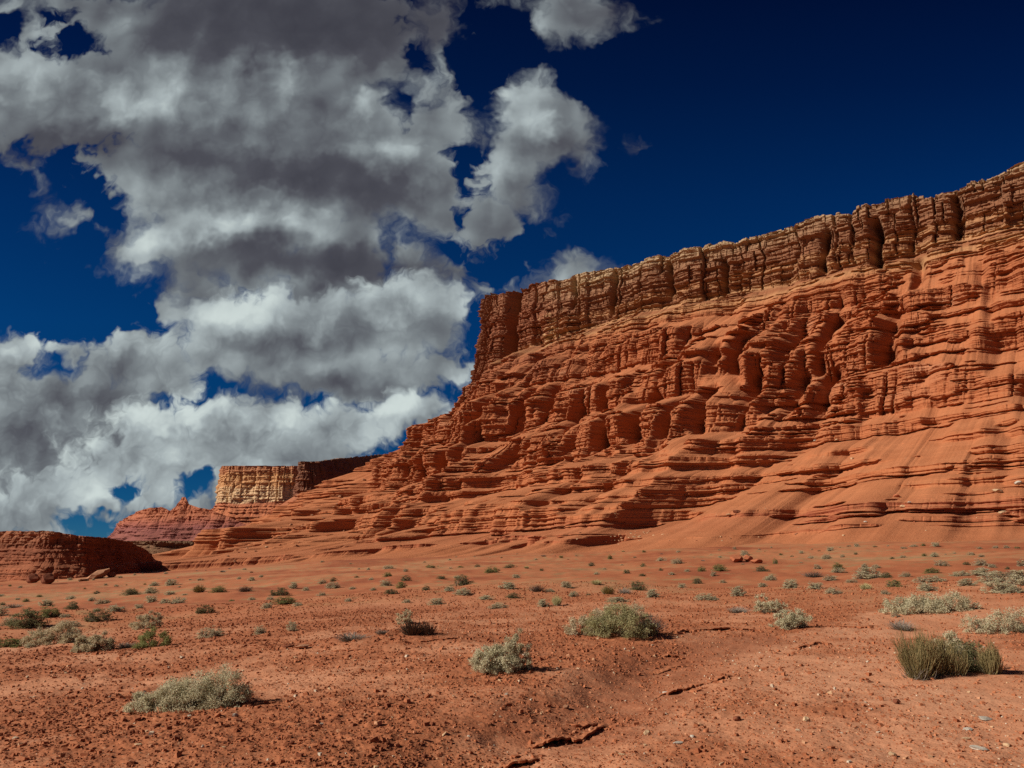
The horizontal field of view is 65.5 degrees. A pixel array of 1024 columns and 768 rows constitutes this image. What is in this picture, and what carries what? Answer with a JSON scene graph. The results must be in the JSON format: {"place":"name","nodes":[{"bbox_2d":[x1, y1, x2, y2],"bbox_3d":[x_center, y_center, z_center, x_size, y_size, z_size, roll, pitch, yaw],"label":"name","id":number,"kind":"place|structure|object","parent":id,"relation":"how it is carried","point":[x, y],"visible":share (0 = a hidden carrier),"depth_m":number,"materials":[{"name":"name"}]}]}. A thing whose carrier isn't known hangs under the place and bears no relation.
{"place":"outdoors","nodes":[
{"label":"outdoors","id":0,"kind":"place"},
{"bbox_2d":[127,540,193,553],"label":"dusky hills","id":1,"kind":"structure","parent":0,"point":[154,547],"depth_m":496.98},
{"bbox_2d":[107,497,244,540],"bbox_3d":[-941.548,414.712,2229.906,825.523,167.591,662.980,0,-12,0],"label":"violet ridge","id":2,"kind":"structure","parent":0,"point":[183,520],"depth_m":2017.41,"materials":[{"name":"stone"}]},
{"bbox_2d":[210,466,298,524],"bbox_3d":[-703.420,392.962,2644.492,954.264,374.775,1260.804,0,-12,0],"label":"banded butte","id":3,"kind":"object","parent":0,"point":[246,495],"visible":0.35,"depth_m":2164.95,"materials":[{"name":"stone"}]},
{"bbox_2d":[270,454,382,513],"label":"headland","id":4,"kind":"structure","parent":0,"point":[311,475],"depth_m":912.63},
{"bbox_2d":[0,538,1023,767],"bbox_3d":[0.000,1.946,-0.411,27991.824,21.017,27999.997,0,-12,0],"label":"ground","id":5,"kind":"structure","parent":0,"point":[569,567],"depth_m":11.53,"materials":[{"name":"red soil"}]},
{"bbox_2d":[0,606,9,616],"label":"saltbush","id":6,"kind":"object","parent":5,"relation":"on","point":[2,610],"visible":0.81,"depth_m":27.82,"materials":[{"name":"beige plant"}]},
{"bbox_2d":[1,616,19,625],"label":"saltbush","id":7,"kind":"object","parent":5,"relation":"on","point":[8,620],"visible":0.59,"depth_m":25.39,"materials":[{"name":"beige plant"}]},
{"bbox_2d":[0,637,24,647],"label":"green shrub","id":8,"kind":"object","parent":5,"relation":"on","point":[11,642],"visible":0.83,"depth_m":18.72,"materials":[{"name":"green plant"}]},
{"bbox_2d":[4,607,49,628],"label":"dark shrub","id":9,"kind":"object","parent":5,"relation":"on","point":[31,621],"visible":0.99,"depth_m":24.70,"materials":[{"name":"green plant"}]},
{"bbox_2d":[26,573,39,582],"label":"boulder","id":10,"kind":"object","parent":5,"relation":"on","point":[33,578],"visible":0.94,"depth_m":188.61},
{"bbox_2d":[37,598,55,605],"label":"saltbush","id":11,"kind":"object","parent":5,"relation":"on","point":[47,602],"visible":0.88,"depth_m":39.06,"materials":[{"name":"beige plant"}]},
{"bbox_2d":[34,606,61,616],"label":"green shrub","id":12,"kind":"object","parent":5,"relation":"on","point":[48,612],"visible":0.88,"depth_m":27.41,"materials":[{"name":"green plant"}]},
{"bbox_2d":[41,573,55,583],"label":"boulder","id":13,"kind":"object","parent":5,"relation":"on","point":[48,578],"visible":0.94,"depth_m":123.45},
{"bbox_2d":[18,619,86,645],"bbox_3d":[-10.819,5.911,18.929,1.538,0.627,1.036,0,-12,0],"label":"saltbush","id":14,"kind":"object","parent":5,"relation":"on","point":[62,638],"visible":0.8,"depth_m":18.81,"materials":[{"name":"beige plant"}]},
{"bbox_2d":[63,601,78,609],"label":"dark shrub","id":15,"kind":"object","parent":5,"relation":"on","point":[71,606],"visible":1,"depth_m":30.47,"materials":[{"name":"green plant"}]},
{"bbox_2d":[0,531,157,581],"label":"mesa","id":16,"kind":"structure","parent":5,"relation":"on","point":[25,554],"depth_m":204.68,"materials":[{"name":"stone"}]},
{"bbox_2d":[70,630,116,652],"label":"saltbush","id":17,"kind":"object","parent":5,"relation":"on","point":[91,643],"visible":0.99,"depth_m":15.75,"materials":[{"name":"beige plant"}]},
{"bbox_2d":[86,568,109,578],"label":"boulder","id":18,"kind":"object","parent":5,"relation":"on","point":[102,573],"visible":0.82,"depth_m":175.57,"materials":[{"name":"brown stone"}]},
{"bbox_2d":[84,607,114,621],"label":"dark shrub","id":19,"kind":"object","parent":5,"relation":"on","point":[92,617],"visible":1,"depth_m":26.37,"materials":[{"name":"green plant"}]},
{"bbox_2d":[105,604,123,611],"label":"saltbush","id":20,"kind":"object","parent":5,"relation":"on","point":[115,608],"visible":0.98,"depth_m":28.51,"materials":[{"name":"beige plant"}]},
{"bbox_2d":[117,641,136,647],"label":"dead shrub","id":21,"kind":"object","parent":5,"relation":"on","point":[127,645],"visible":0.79,"depth_m":16.13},
{"bbox_2d":[118,588,139,594],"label":"dark shrub","id":22,"kind":"object","parent":5,"relation":"on","point":[131,591],"visible":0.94,"depth_m":51.48,"materials":[{"name":"green plant"}]},
{"bbox_2d":[128,609,164,629],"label":"saltbush","id":23,"kind":"object","parent":5,"relation":"on","point":[145,619],"visible":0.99,"depth_m":22.51,"materials":[{"name":"beige plant"}]},
{"bbox_2d":[143,587,159,593],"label":"saltbush","id":24,"kind":"object","parent":5,"relation":"on","point":[151,591],"visible":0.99,"depth_m":52.21,"materials":[{"name":"beige plant"}]},
{"bbox_2d":[144,594,158,602],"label":"saltbush","id":25,"kind":"object","parent":5,"relation":"on","point":[150,599],"visible":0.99,"depth_m":38.14,"materials":[{"name":"beige plant"}]},
{"bbox_2d":[131,626,172,648],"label":"green shrub","id":26,"kind":"object","parent":5,"relation":"on","point":[142,642],"visible":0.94,"depth_m":15.99,"materials":[{"name":"green plant"}]},
{"bbox_2d":[164,579,178,585],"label":"saltbush","id":27,"kind":"object","parent":5,"relation":"on","point":[168,583],"visible":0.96,"depth_m":68.90,"materials":[{"name":"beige plant"}]},
{"bbox_2d":[167,597,186,603],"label":"saltbush","id":28,"kind":"object","parent":5,"relation":"on","point":[178,600],"visible":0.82,"depth_m":34.87,"materials":[{"name":"beige plant"}]},
{"bbox_2d":[122,661,254,713],"bbox_3d":[-3.349,3.164,8.306,1.319,0.514,0.749,0,-12,0],"label":"saltbush","id":29,"kind":"object","parent":5,"relation":"on","point":[206,692],"visible":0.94,"depth_m":8.19,"materials":[{"name":"green plant"}]},
{"bbox_2d":[192,584,205,592],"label":"grass tuft","id":30,"kind":"object","parent":5,"relation":"on","point":[198,589],"visible":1,"depth_m":43.18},
{"bbox_2d":[195,604,215,613],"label":"dark shrub","id":31,"kind":"object","parent":5,"relation":"on","point":[202,610],"visible":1,"depth_m":27.59,"materials":[{"name":"green plant"}]},
{"bbox_2d":[193,625,227,638],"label":"saltbush","id":32,"kind":"object","parent":5,"relation":"on","point":[212,632],"visible":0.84,"depth_m":17.75,"materials":[{"name":"beige plant"}]},
{"bbox_2d":[208,585,227,592],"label":"green shrub","id":33,"kind":"object","parent":5,"relation":"on","point":[215,590],"visible":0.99,"depth_m":41.82,"materials":[{"name":"green plant"}]},
{"bbox_2d":[252,625,266,634],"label":"saltbush","id":34,"kind":"object","parent":5,"relation":"on","point":[258,631],"visible":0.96,"depth_m":17.55,"materials":[{"name":"beige plant"}]},
{"bbox_2d":[269,587,291,595],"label":"dark shrub","id":35,"kind":"object","parent":5,"relation":"on","point":[282,591],"visible":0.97,"depth_m":37.02,"materials":[{"name":"green plant"}]},
{"bbox_2d":[269,596,299,604],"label":"green shrub","id":36,"kind":"object","parent":5,"relation":"on","point":[290,600],"visible":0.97,"depth_m":28.79,"materials":[{"name":"green plant"}]},
{"bbox_2d":[286,619,297,631],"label":"saltbush","id":37,"kind":"object","parent":5,"relation":"on","point":[293,627],"visible":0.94,"depth_m":17.78,"materials":[{"name":"beige plant"}]},
{"bbox_2d":[324,582,340,587],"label":"saltbush","id":38,"kind":"object","parent":5,"relation":"on","point":[334,585],"visible":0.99,"depth_m":43.74,"materials":[{"name":"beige plant"}]},
{"bbox_2d":[331,648,364,651],"bbox_3d":[-2.549,4.368,13.071,0.813,0.124,0.626,0,-12,0],"label":"ledge","id":39,"kind":"object","parent":5,"relation":"on","point":[349,650],"visible":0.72,"depth_m":12.92,"materials":[{"name":"orange stone"}]},
{"bbox_2d":[330,631,375,641],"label":"dead shrub","id":40,"kind":"object","parent":5,"relation":"on","point":[345,638],"visible":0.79,"depth_m":13.72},
{"bbox_2d":[396,607,412,624],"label":"saltbush","id":41,"kind":"object","parent":5,"relation":"on","point":[404,614],"visible":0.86,"depth_m":18.56,"materials":[{"name":"beige plant"}]},
{"bbox_2d":[395,619,438,636],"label":"dead shrub","id":42,"kind":"object","parent":5,"relation":"on","point":[412,630],"visible":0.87,"depth_m":13.85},
{"bbox_2d":[427,598,444,604],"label":"saltbush","id":43,"kind":"object","parent":5,"relation":"on","point":[434,602],"visible":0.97,"depth_m":25.73,"materials":[{"name":"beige plant"}]},
{"bbox_2d":[416,637,462,641],"bbox_3d":[-1.173,4.412,13.703,1.562,0.126,0.472,10,-15,-39],"label":"ledge","id":44,"kind":"object","parent":5,"relation":"on","point":[426,640],"visible":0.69,"depth_m":13.45,"materials":[{"name":"orange stone"}]},
{"bbox_2d":[449,574,474,585],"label":"dark shrub","id":45,"kind":"object","parent":5,"relation":"on","point":[464,581],"visible":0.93,"depth_m":35.32,"materials":[{"name":"green plant"}]},
{"bbox_2d":[452,587,471,594],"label":"saltbush","id":46,"kind":"object","parent":5,"relation":"on","point":[460,592],"visible":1,"depth_m":28.02,"materials":[{"name":"beige plant"}]},
{"bbox_2d":[484,566,499,572],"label":"green shrub","id":47,"kind":"object","parent":5,"relation":"on","point":[489,570],"visible":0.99,"depth_m":57.70,"materials":[{"name":"green plant"}]},
{"bbox_2d":[486,602,507,608],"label":"saltbush","id":48,"kind":"object","parent":5,"relation":"on","point":[495,605],"visible":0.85,"depth_m":23.59,"materials":[{"name":"beige plant"}]},
{"bbox_2d":[467,627,533,674],"bbox_3d":[-0.139,3.260,9.736,0.819,0.554,0.620,0,-12,0],"label":"saltbush","id":49,"kind":"object","parent":5,"relation":"on","point":[500,663],"visible":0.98,"depth_m":9.65,"materials":[{"name":"green plant"}]},
{"bbox_2d":[497,582,515,589],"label":"saltbush","id":50,"kind":"object","parent":5,"relation":"on","point":[506,586],"visible":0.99,"depth_m":29.79,"materials":[{"name":"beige plant"}]},
{"bbox_2d":[499,757,545,767],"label":"ledge","id":51,"kind":"object","parent":5,"relation":"on","point":[515,761],"visible":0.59,"depth_m":6.33,"materials":[{"name":"orange stone"}]},
{"bbox_2d":[526,585,544,591],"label":"dead shrub","id":52,"kind":"object","parent":5,"relation":"on","point":[537,589],"visible":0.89,"depth_m":28.56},
{"bbox_2d":[538,599,549,606],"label":"saltbush","id":53,"kind":"object","parent":5,"relation":"on","point":[542,604],"visible":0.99,"depth_m":23.40,"materials":[{"name":"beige plant"}]},
{"bbox_2d":[551,595,562,605],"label":"grass tuft","id":54,"kind":"object","parent":5,"relation":"on","point":[556,601],"visible":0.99,"depth_m":23.56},
{"bbox_2d":[525,723,609,748],"bbox_3d":[0.600,3.274,7.451,0.490,0.166,1.617,-10,-15,39],"label":"ledge","id":55,"kind":"object","parent":5,"relation":"on","point":[542,742],"visible":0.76,"depth_m":7.11,"materials":[{"name":"orange stone"}]},
{"bbox_2d":[540,720,600,731],"bbox_3d":[0.569,3.331,7.726,1.295,0.138,0.452,11,-16,-43],"label":"ledge","id":56,"kind":"object","parent":5,"relation":"on","point":[585,723],"visible":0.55,"depth_m":7.72,"materials":[{"name":"orange stone"}]},
{"bbox_2d":[562,606,614,635],"bbox_3d":[1.377,4.230,14.191,0.985,0.548,0.801,0,-12,0],"label":"saltbush","id":57,"kind":"object","parent":5,"relation":"on","point":[570,630],"visible":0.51,"depth_m":14.09,"materials":[{"name":"beige plant"}]},
{"bbox_2d":[600,586,614,594],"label":"grass tuft","id":58,"kind":"object","parent":5,"relation":"on","point":[606,590],"visible":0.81,"depth_m":27.18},
{"bbox_2d":[605,597,629,602],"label":"saltbush","id":59,"kind":"object","parent":5,"relation":"on","point":[620,599],"visible":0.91,"depth_m":23.92,"materials":[{"name":"beige plant"}]},
{"bbox_2d":[581,601,656,638],"bbox_3d":[1.845,4.069,13.799,1.321,0.684,0.939,-5,-13,24],"label":"green shrub","id":60,"kind":"object","parent":5,"relation":"on","point":[627,628],"visible":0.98,"depth_m":13.67,"materials":[{"name":"green plant"}]},
{"bbox_2d":[596,601,651,617],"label":"saltbush","id":61,"kind":"object","parent":5,"relation":"on","point":[637,607],"visible":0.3,"depth_m":19.15,"materials":[{"name":"beige plant"}]},
{"bbox_2d":[628,580,647,590],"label":"dark shrub","id":62,"kind":"object","parent":5,"relation":"on","point":[638,586],"visible":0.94,"depth_m":29.53,"materials":[{"name":"green plant"}]},
{"bbox_2d":[631,614,665,634],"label":"dead shrub","id":63,"kind":"object","parent":5,"relation":"on","point":[659,627],"visible":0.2,"depth_m":14.05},
{"bbox_2d":[646,589,659,597],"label":"saltbush","id":64,"kind":"object","parent":5,"relation":"on","point":[650,594],"visible":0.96,"depth_m":25.60,"materials":[{"name":"beige plant"}]},
{"bbox_2d":[653,664,689,674],"bbox_3d":[2.196,3.999,11.158,1.191,0.096,0.398,12,-17,-44],"label":"ledge","id":65,"kind":"object","parent":5,"relation":"on","point":[667,668],"visible":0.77,"depth_m":10.93,"materials":[{"name":"orange stone"}]},
{"bbox_2d":[619,627,756,633],"bbox_3d":[3.127,4.665,15.001,3.932,0.243,1.123,6,-13,-26],"label":"ledge","id":66,"kind":"object","parent":5,"relation":"on","point":[717,629],"visible":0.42,"depth_m":15.51,"materials":[{"name":"red stone"}]},
{"bbox_2d":[654,674,737,699],"bbox_3d":[2.248,3.682,9.677,1.945,0.229,0.480,11,-16,-42],"label":"ledge","id":67,"kind":"object","parent":5,"relation":"on","point":[690,686],"visible":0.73,"depth_m":9.41,"materials":[{"name":"red stone"}]},
{"bbox_2d":[693,593,718,600],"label":"saltbush","id":68,"kind":"object","parent":5,"relation":"on","point":[701,597],"visible":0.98,"depth_m":23.66,"materials":[{"name":"beige plant"}]},
{"bbox_2d":[710,564,726,570],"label":"green shrub","id":69,"kind":"object","parent":5,"relation":"on","point":[719,568],"visible":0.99,"depth_m":41.71,"materials":[{"name":"green plant"}]},
{"bbox_2d":[730,555,742,562],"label":"boulder","id":70,"kind":"object","parent":5,"relation":"on","point":[736,558],"visible":0.99,"depth_m":65.12,"materials":[{"name":"orange stone"}]},
{"bbox_2d":[725,606,751,612],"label":"dead shrub","id":71,"kind":"object","parent":5,"relation":"on","point":[735,610],"visible":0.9,"depth_m":19.40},
{"bbox_2d":[730,586,747,595],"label":"saltbush","id":72,"kind":"object","parent":5,"relation":"on","point":[737,590],"visible":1,"depth_m":24.28,"materials":[{"name":"beige plant"}]},
{"bbox_2d":[752,593,790,612],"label":"saltbush","id":73,"kind":"object","parent":5,"relation":"on","point":[769,606],"visible":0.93,"depth_m":19.07,"materials":[{"name":"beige plant"}]},
{"bbox_2d":[767,609,812,629],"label":"saltbush","id":74,"kind":"object","parent":5,"relation":"on","point":[790,620],"visible":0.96,"depth_m":15.60,"materials":[{"name":"beige plant"}]},
{"bbox_2d":[783,579,802,588],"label":"saltbush","id":75,"kind":"object","parent":5,"relation":"on","point":[791,584],"visible":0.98,"depth_m":29.42,"materials":[{"name":"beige plant"}]},
{"bbox_2d":[799,571,823,576],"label":"dead shrub","id":76,"kind":"object","parent":5,"relation":"on","point":[816,574],"visible":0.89,"depth_m":36.68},
{"bbox_2d":[808,582,824,589],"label":"saltbush","id":77,"kind":"object","parent":5,"relation":"on","point":[813,586],"visible":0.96,"depth_m":26.53,"materials":[{"name":"beige plant"}]},
{"bbox_2d":[822,574,837,580],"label":"saltbush","id":78,"kind":"object","parent":5,"relation":"on","point":[830,578],"visible":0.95,"depth_m":32.91,"materials":[{"name":"beige plant"}]},
{"bbox_2d":[824,587,843,593],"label":"saltbush","id":79,"kind":"object","parent":5,"relation":"on","point":[832,590],"visible":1,"depth_m":23.56,"materials":[{"name":"beige plant"}]},
{"bbox_2d":[829,567,846,572],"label":"saltbush","id":80,"kind":"object","parent":5,"relation":"on","point":[834,569],"visible":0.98,"depth_m":38.19,"materials":[{"name":"beige plant"}]},
{"bbox_2d":[804,625,875,627],"bbox_3d":[6.486,4.856,15.833,1.766,0.139,0.819,0,-12,0],"label":"ledge","id":81,"kind":"object","parent":5,"relation":"on","point":[847,626],"visible":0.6,"depth_m":15.63,"materials":[{"name":"red stone"}]},
{"bbox_2d":[851,567,882,578],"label":"saltbush","id":82,"kind":"object","parent":5,"relation":"on","point":[861,574],"visible":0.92,"depth_m":32.35,"materials":[{"name":"beige plant"}]},
{"bbox_2d":[860,583,874,589],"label":"grass tuft","id":83,"kind":"object","parent":5,"relation":"on","point":[865,587],"visible":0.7,"depth_m":24.52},
{"bbox_2d":[885,578,902,586],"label":"green shrub","id":84,"kind":"object","parent":5,"relation":"on","point":[893,582],"visible":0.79,"depth_m":25.71,"materials":[{"name":"green plant"}]},
{"bbox_2d":[884,619,919,630],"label":"dead shrub","id":85,"kind":"object","parent":5,"relation":"on","point":[898,625],"visible":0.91,"depth_m":15.04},
{"bbox_2d":[879,592,942,614],"bbox_3d":[8.904,4.926,17.777,1.426,0.555,1.064,0,-12,0],"label":"saltbush","id":86,"kind":"object","parent":5,"relation":"on","point":[907,603],"visible":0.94,"depth_m":17.67,"materials":[{"name":"beige plant"}]},
{"bbox_2d":[916,582,938,591],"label":"saltbush","id":87,"kind":"object","parent":5,"relation":"on","point":[926,587],"visible":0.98,"depth_m":22.64,"materials":[{"name":"beige plant"}]},
{"bbox_2d":[890,624,970,680],"bbox_3d":[4.994,3.197,9.510,0.970,0.680,0.706,0,-12,0],"label":"joint fir","id":88,"kind":"object","parent":5,"relation":"on","point":[923,660],"visible":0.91,"depth_m":9.42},
{"bbox_2d":[913,575,947,582],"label":"saltbush","id":89,"kind":"object","parent":5,"relation":"on","point":[932,579],"visible":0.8,"depth_m":27.75,"materials":[{"name":"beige plant"}]},
{"bbox_2d":[921,567,941,573],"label":"green shrub","id":90,"kind":"object","parent":5,"relation":"on","point":[931,571],"visible":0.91,"depth_m":33.69,"materials":[{"name":"green plant"}]},
{"bbox_2d":[934,560,949,565],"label":"saltbush","id":91,"kind":"object","parent":5,"relation":"on","point":[939,563],"visible":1,"depth_m":39.56,"materials":[{"name":"beige plant"}]},
{"bbox_2d":[914,586,984,612],"bbox_3d":[9.680,4.816,17.771,1.499,0.596,1.025,0,-12,0],"label":"saltbush","id":92,"kind":"object","parent":5,"relation":"on","point":[964,604],"visible":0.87,"depth_m":17.63,"materials":[{"name":"beige plant"}]},
{"bbox_2d":[933,630,968,651],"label":"saltbush","id":93,"kind":"object","parent":5,"relation":"on","point":[952,636],"visible":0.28,"depth_m":11.59,"materials":[{"name":"beige plant"}]},
{"bbox_2d":[949,570,971,576],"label":"saltbush","id":94,"kind":"object","parent":5,"relation":"on","point":[963,572],"visible":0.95,"depth_m":30.73,"materials":[{"name":"beige plant"}]},
{"bbox_2d":[936,636,989,672],"bbox_3d":[5.627,3.373,9.919,0.880,0.458,0.718,0,-12,0],"label":"dark shrub","id":95,"kind":"object","parent":5,"relation":"on","point":[974,667],"visible":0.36,"depth_m":9.84,"materials":[{"name":"green plant"}]},
{"bbox_2d":[955,578,977,585],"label":"saltbush","id":96,"kind":"object","parent":5,"relation":"on","point":[966,582],"visible":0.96,"depth_m":23.13,"materials":[{"name":"beige plant"}]},
{"bbox_2d":[969,745,987,750],"bbox_3d":[3.654,2.848,6.222,0.106,0.031,0.139,5,-13,-23],"label":"stone","id":97,"kind":"object","parent":5,"relation":"on","point":[975,747],"visible":0.98,"depth_m":6.20,"materials":[{"name":"stone"}]},
{"bbox_2d":[970,558,988,565],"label":"saltbush","id":98,"kind":"object","parent":5,"relation":"on","point":[979,562],"visible":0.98,"depth_m":38.85,"materials":[{"name":"beige plant"}]},
{"bbox_2d":[969,566,995,575],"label":"saltbush","id":99,"kind":"object","parent":5,"relation":"on","point":[978,571],"visible":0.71,"depth_m":31.67,"materials":[{"name":"beige plant"}]},
{"bbox_2d":[974,638,1004,674],"bbox_3d":[5.744,3.272,9.562,0.325,0.456,0.289,9,-15,-37],"label":"joint fir","id":100,"kind":"object","parent":5,"relation":"on","point":[990,663],"visible":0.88,"depth_m":9.50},
{"bbox_2d":[958,606,1023,633],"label":"saltbush","id":101,"kind":"object","parent":5,"relation":"on","point":[1010,627],"visible":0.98,"depth_m":14.33,"materials":[{"name":"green plant"}]},
{"bbox_2d":[975,571,1008,582],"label":"saltbush","id":102,"kind":"object","parent":5,"relation":"on","point":[998,574],"visible":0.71,"depth_m":23.70,"materials":[{"name":"beige plant"}]},
{"bbox_2d":[980,576,1019,593],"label":"saltbush","id":103,"kind":"object","parent":5,"relation":"on","point":[1000,587],"visible":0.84,"depth_m":20.54,"materials":[{"name":"beige plant"}]},
{"bbox_2d":[1003,569,1023,584],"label":"saltbush","id":104,"kind":"object","parent":5,"relation":"on","point":[1019,579],"visible":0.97,"depth_m":22.05,"materials":[{"name":"beige plant"}]},
{"bbox_2d":[1004,586,1023,592],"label":"saltbush","id":105,"kind":"object","parent":5,"relation":"on","point":[1015,588],"visible":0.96,"depth_m":20.20,"materials":[{"name":"beige plant"}]},
{"bbox_2d":[0,0,1023,537],"label":"sky","id":106,"kind":"structure","parent":0,"point":[233,232],"materials":[{"name":"blue"}]},
{"bbox_2d":[137,162,1023,571],"bbox_3d":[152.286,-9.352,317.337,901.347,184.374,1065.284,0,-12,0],"label":"red cliff","id":107,"kind":"structure","parent":0,"point":[695,394],"depth_m":299.23,"materials":[{"name":"stone"}]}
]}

